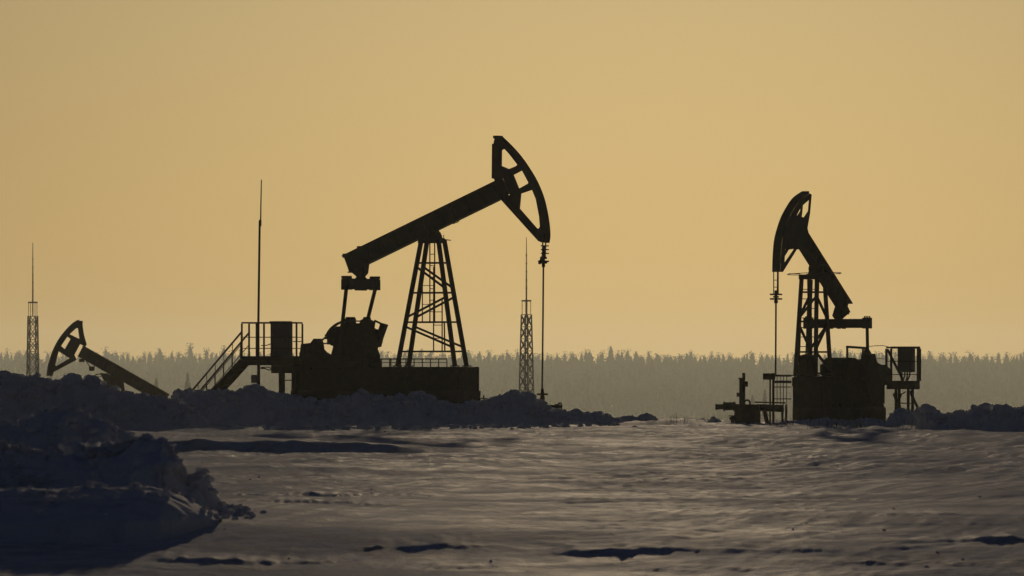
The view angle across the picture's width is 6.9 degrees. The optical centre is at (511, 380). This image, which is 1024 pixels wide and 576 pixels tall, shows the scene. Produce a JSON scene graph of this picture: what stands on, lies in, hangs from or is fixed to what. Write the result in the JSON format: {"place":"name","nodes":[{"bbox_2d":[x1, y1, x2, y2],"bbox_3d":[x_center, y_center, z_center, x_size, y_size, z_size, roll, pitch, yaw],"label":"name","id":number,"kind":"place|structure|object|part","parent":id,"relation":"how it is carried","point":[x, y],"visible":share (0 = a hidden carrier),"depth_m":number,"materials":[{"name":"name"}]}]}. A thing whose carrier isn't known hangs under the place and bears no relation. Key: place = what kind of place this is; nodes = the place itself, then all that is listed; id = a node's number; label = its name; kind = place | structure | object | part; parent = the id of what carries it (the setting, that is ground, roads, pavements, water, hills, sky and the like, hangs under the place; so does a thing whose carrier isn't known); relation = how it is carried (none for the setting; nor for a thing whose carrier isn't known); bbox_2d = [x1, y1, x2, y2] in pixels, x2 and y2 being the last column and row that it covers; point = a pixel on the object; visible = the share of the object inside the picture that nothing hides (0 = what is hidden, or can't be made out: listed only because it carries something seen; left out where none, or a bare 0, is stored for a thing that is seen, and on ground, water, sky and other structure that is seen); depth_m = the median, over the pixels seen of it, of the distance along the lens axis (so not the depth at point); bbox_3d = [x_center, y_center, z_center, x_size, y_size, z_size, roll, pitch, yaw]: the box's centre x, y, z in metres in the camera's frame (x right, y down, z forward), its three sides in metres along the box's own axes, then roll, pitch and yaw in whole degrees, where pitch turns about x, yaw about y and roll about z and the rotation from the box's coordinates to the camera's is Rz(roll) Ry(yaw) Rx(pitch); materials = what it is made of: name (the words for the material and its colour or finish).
{"place":"outdoors","nodes":[
{"label":"outdoors","id":0,"kind":"place"},
{"bbox_2d":[0,405,1023,575],"bbox_3d":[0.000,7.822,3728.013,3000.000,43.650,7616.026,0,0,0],"label":"ground","id":1,"kind":"structure","parent":0,"point":[724,497],"depth_m":102.58,"materials":[{"name":"white snow"}]},
{"bbox_2d":[26,243,38,375],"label":"lattice mast","id":2,"kind":"object","parent":1,"relation":"on","point":[29,339],"visible":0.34,"depth_m":1349.83,"materials":[{"name":"metal"}]},
{"bbox_2d":[0,400,137,449],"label":"snow heap","id":3,"kind":"object","parent":1,"relation":"on","point":[62,423],"visible":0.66,"depth_m":130.02,"materials":[{"name":"white snow"}]},
{"bbox_2d":[0,370,208,428],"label":"snow bank","id":4,"kind":"structure","parent":1,"relation":"on","point":[93,395],"depth_m":260.11,"materials":[{"name":"white snow"}]},
{"bbox_2d":[46,320,169,397],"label":"pumpjack","id":5,"kind":"object","parent":1,"relation":"on","point":[119,376],"visible":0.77,"depth_m":484.62,"materials":[{"name":"metal"}]},
{"bbox_2d":[0,480,221,543],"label":"snow heap","id":6,"kind":"object","parent":1,"relation":"on","point":[88,511],"visible":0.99,"depth_m":89.39,"materials":[{"name":"white snow"}]},
{"bbox_2d":[0,433,225,507],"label":"snow heap","id":7,"kind":"object","parent":1,"relation":"on","point":[148,459],"visible":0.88,"depth_m":98.22,"materials":[{"name":"white snow"}]},
{"bbox_2d":[184,372,190,388],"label":"spruce tree","id":8,"kind":"object","parent":1,"relation":"on","point":[187,385],"visible":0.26,"depth_m":3299.46,"materials":[{"name":"green plant"}]},
{"bbox_2d":[192,322,302,394],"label":"service platform","id":9,"kind":"structure","parent":1,"relation":"on","point":[281,365],"depth_m":300.71,"materials":[{"name":"metal"}]},
{"bbox_2d":[269,321,292,355],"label":"control cabinet","id":10,"kind":"object","parent":9,"relation":"on","point":[282,335],"visible":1,"depth_m":300.75,"materials":[{"name":"black metal"}]},
{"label":"cabinet door","id":11,"kind":"part","parent":10,"relation":"part of","materials":[{"name":"grey paint"}]},
{"bbox_2d":[251,363,259,383],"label":"junction box","id":12,"kind":"object","parent":1,"relation":"on","point":[255,378],"visible":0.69,"depth_m":299.09,"materials":[{"name":"paint"}]},
{"bbox_2d":[257,180,261,355],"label":"lightning mast","id":13,"kind":"object","parent":1,"relation":"on","point":[258,301],"visible":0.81,"depth_m":302.47,"materials":[{"name":"metal"}]},
{"bbox_2d":[171,384,625,425],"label":"snow bank","id":14,"kind":"structure","parent":1,"relation":"on","point":[254,404],"depth_m":286.21,"materials":[{"name":"white snow"}]},
{"bbox_2d":[298,136,550,403],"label":"pumpjack","id":15,"kind":"object","parent":1,"relation":"on","point":[351,364],"visible":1,"depth_m":300.05,"materials":[{"name":"metal"}]},
{"bbox_2d":[0,343,1023,419],"bbox_3d":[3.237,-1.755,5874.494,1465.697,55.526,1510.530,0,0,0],"label":"forest","id":16,"kind":"object","parent":1,"relation":"on","point":[690,386],"visible":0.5,"depth_m":5843.55,"materials":[{"name":"green plant"}]},
{"bbox_2d":[519,237,533,392],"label":"lattice mast","id":17,"kind":"object","parent":1,"relation":"on","point":[526,326],"visible":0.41,"depth_m":1299.78,"materials":[{"name":"metal"}]},
{"bbox_2d":[537,389,561,409],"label":"wellhead","id":18,"kind":"object","parent":1,"relation":"on","point":[542,397],"visible":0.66,"depth_m":297.74,"materials":[{"name":"metal"}]},
{"bbox_2d":[201,421,980,567],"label":"snow clods","id":19,"kind":"object","parent":1,"relation":"on","point":[238,509],"visible":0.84,"depth_m":261.77,"materials":[{"name":"white snow"}]},
{"bbox_2d":[619,413,658,421],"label":"snow heap","id":20,"kind":"object","parent":1,"relation":"on","point":[644,417],"visible":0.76,"depth_m":311.37,"materials":[{"name":"white snow"}]},
{"bbox_2d":[707,416,721,421],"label":"snow heap","id":21,"kind":"object","parent":1,"relation":"on","point":[713,419],"visible":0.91,"depth_m":305.66,"materials":[{"name":"white snow"}]},
{"bbox_2d":[729,415,733,422],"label":"stub valve","id":22,"kind":"object","parent":1,"relation":"on","point":[731,418],"visible":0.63,"depth_m":299.93,"materials":[{"name":"metal"}]},
{"bbox_2d":[715,373,779,422],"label":"wellhead","id":23,"kind":"object","parent":1,"relation":"on","point":[746,413],"visible":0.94,"depth_m":296.83,"materials":[{"name":"metal"}]},
{"bbox_2d":[761,389,768,418],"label":"spruce tree","id":24,"kind":"object","parent":1,"relation":"on","point":[764,398],"visible":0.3,"depth_m":3299.45,"materials":[{"name":"green plant"}]},
{"bbox_2d":[755,373,791,422],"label":"access landing","id":25,"kind":"object","parent":1,"relation":"on","point":[770,377],"visible":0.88,"depth_m":295.69,"materials":[{"name":"metal"}]},
{"bbox_2d":[665,413,919,429],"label":"dry grass","id":26,"kind":"structure","parent":1,"relation":"on","point":[911,426],"depth_m":273.29,"materials":[{"name":"plant"}]},
{"bbox_2d":[770,191,889,420],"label":"pumpjack","id":27,"kind":"object","parent":1,"relation":"on","point":[846,388],"visible":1,"depth_m":299.56,"materials":[{"name":"metal"}]},
{"bbox_2d":[775,417,885,424],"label":"snow heap","id":28,"kind":"object","parent":1,"relation":"on","point":[870,421],"visible":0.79,"depth_m":291.22,"materials":[{"name":"white snow"}]},
{"bbox_2d":[884,408,916,425],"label":"snow heap","id":29,"kind":"object","parent":1,"relation":"on","point":[901,415],"visible":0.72,"depth_m":282.31,"materials":[{"name":"white snow"}]},
{"bbox_2d":[885,346,920,411],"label":"cabinet platform","id":30,"kind":"structure","parent":1,"relation":"on","point":[903,384],"depth_m":302.70,"materials":[{"name":"metal"}]},
{"bbox_2d":[898,348,914,380],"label":"control cabinet","id":31,"kind":"object","parent":30,"relation":"on","point":[906,354],"visible":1,"depth_m":302.76,"materials":[{"name":"black metal"}]},
{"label":"cabinet door","id":32,"kind":"part","parent":31,"relation":"part of","materials":[{"name":"grey paint"}]},
{"bbox_2d":[912,402,1023,429],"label":"snow bank","id":33,"kind":"structure","parent":1,"relation":"on","point":[985,415],"depth_m":251.82,"materials":[{"name":"white snow"}]},
{"bbox_2d":[0,0,1023,364],"label":"sky","id":34,"kind":"structure","parent":0,"point":[667,144],"materials":[{"name":"orange"}]}
]}

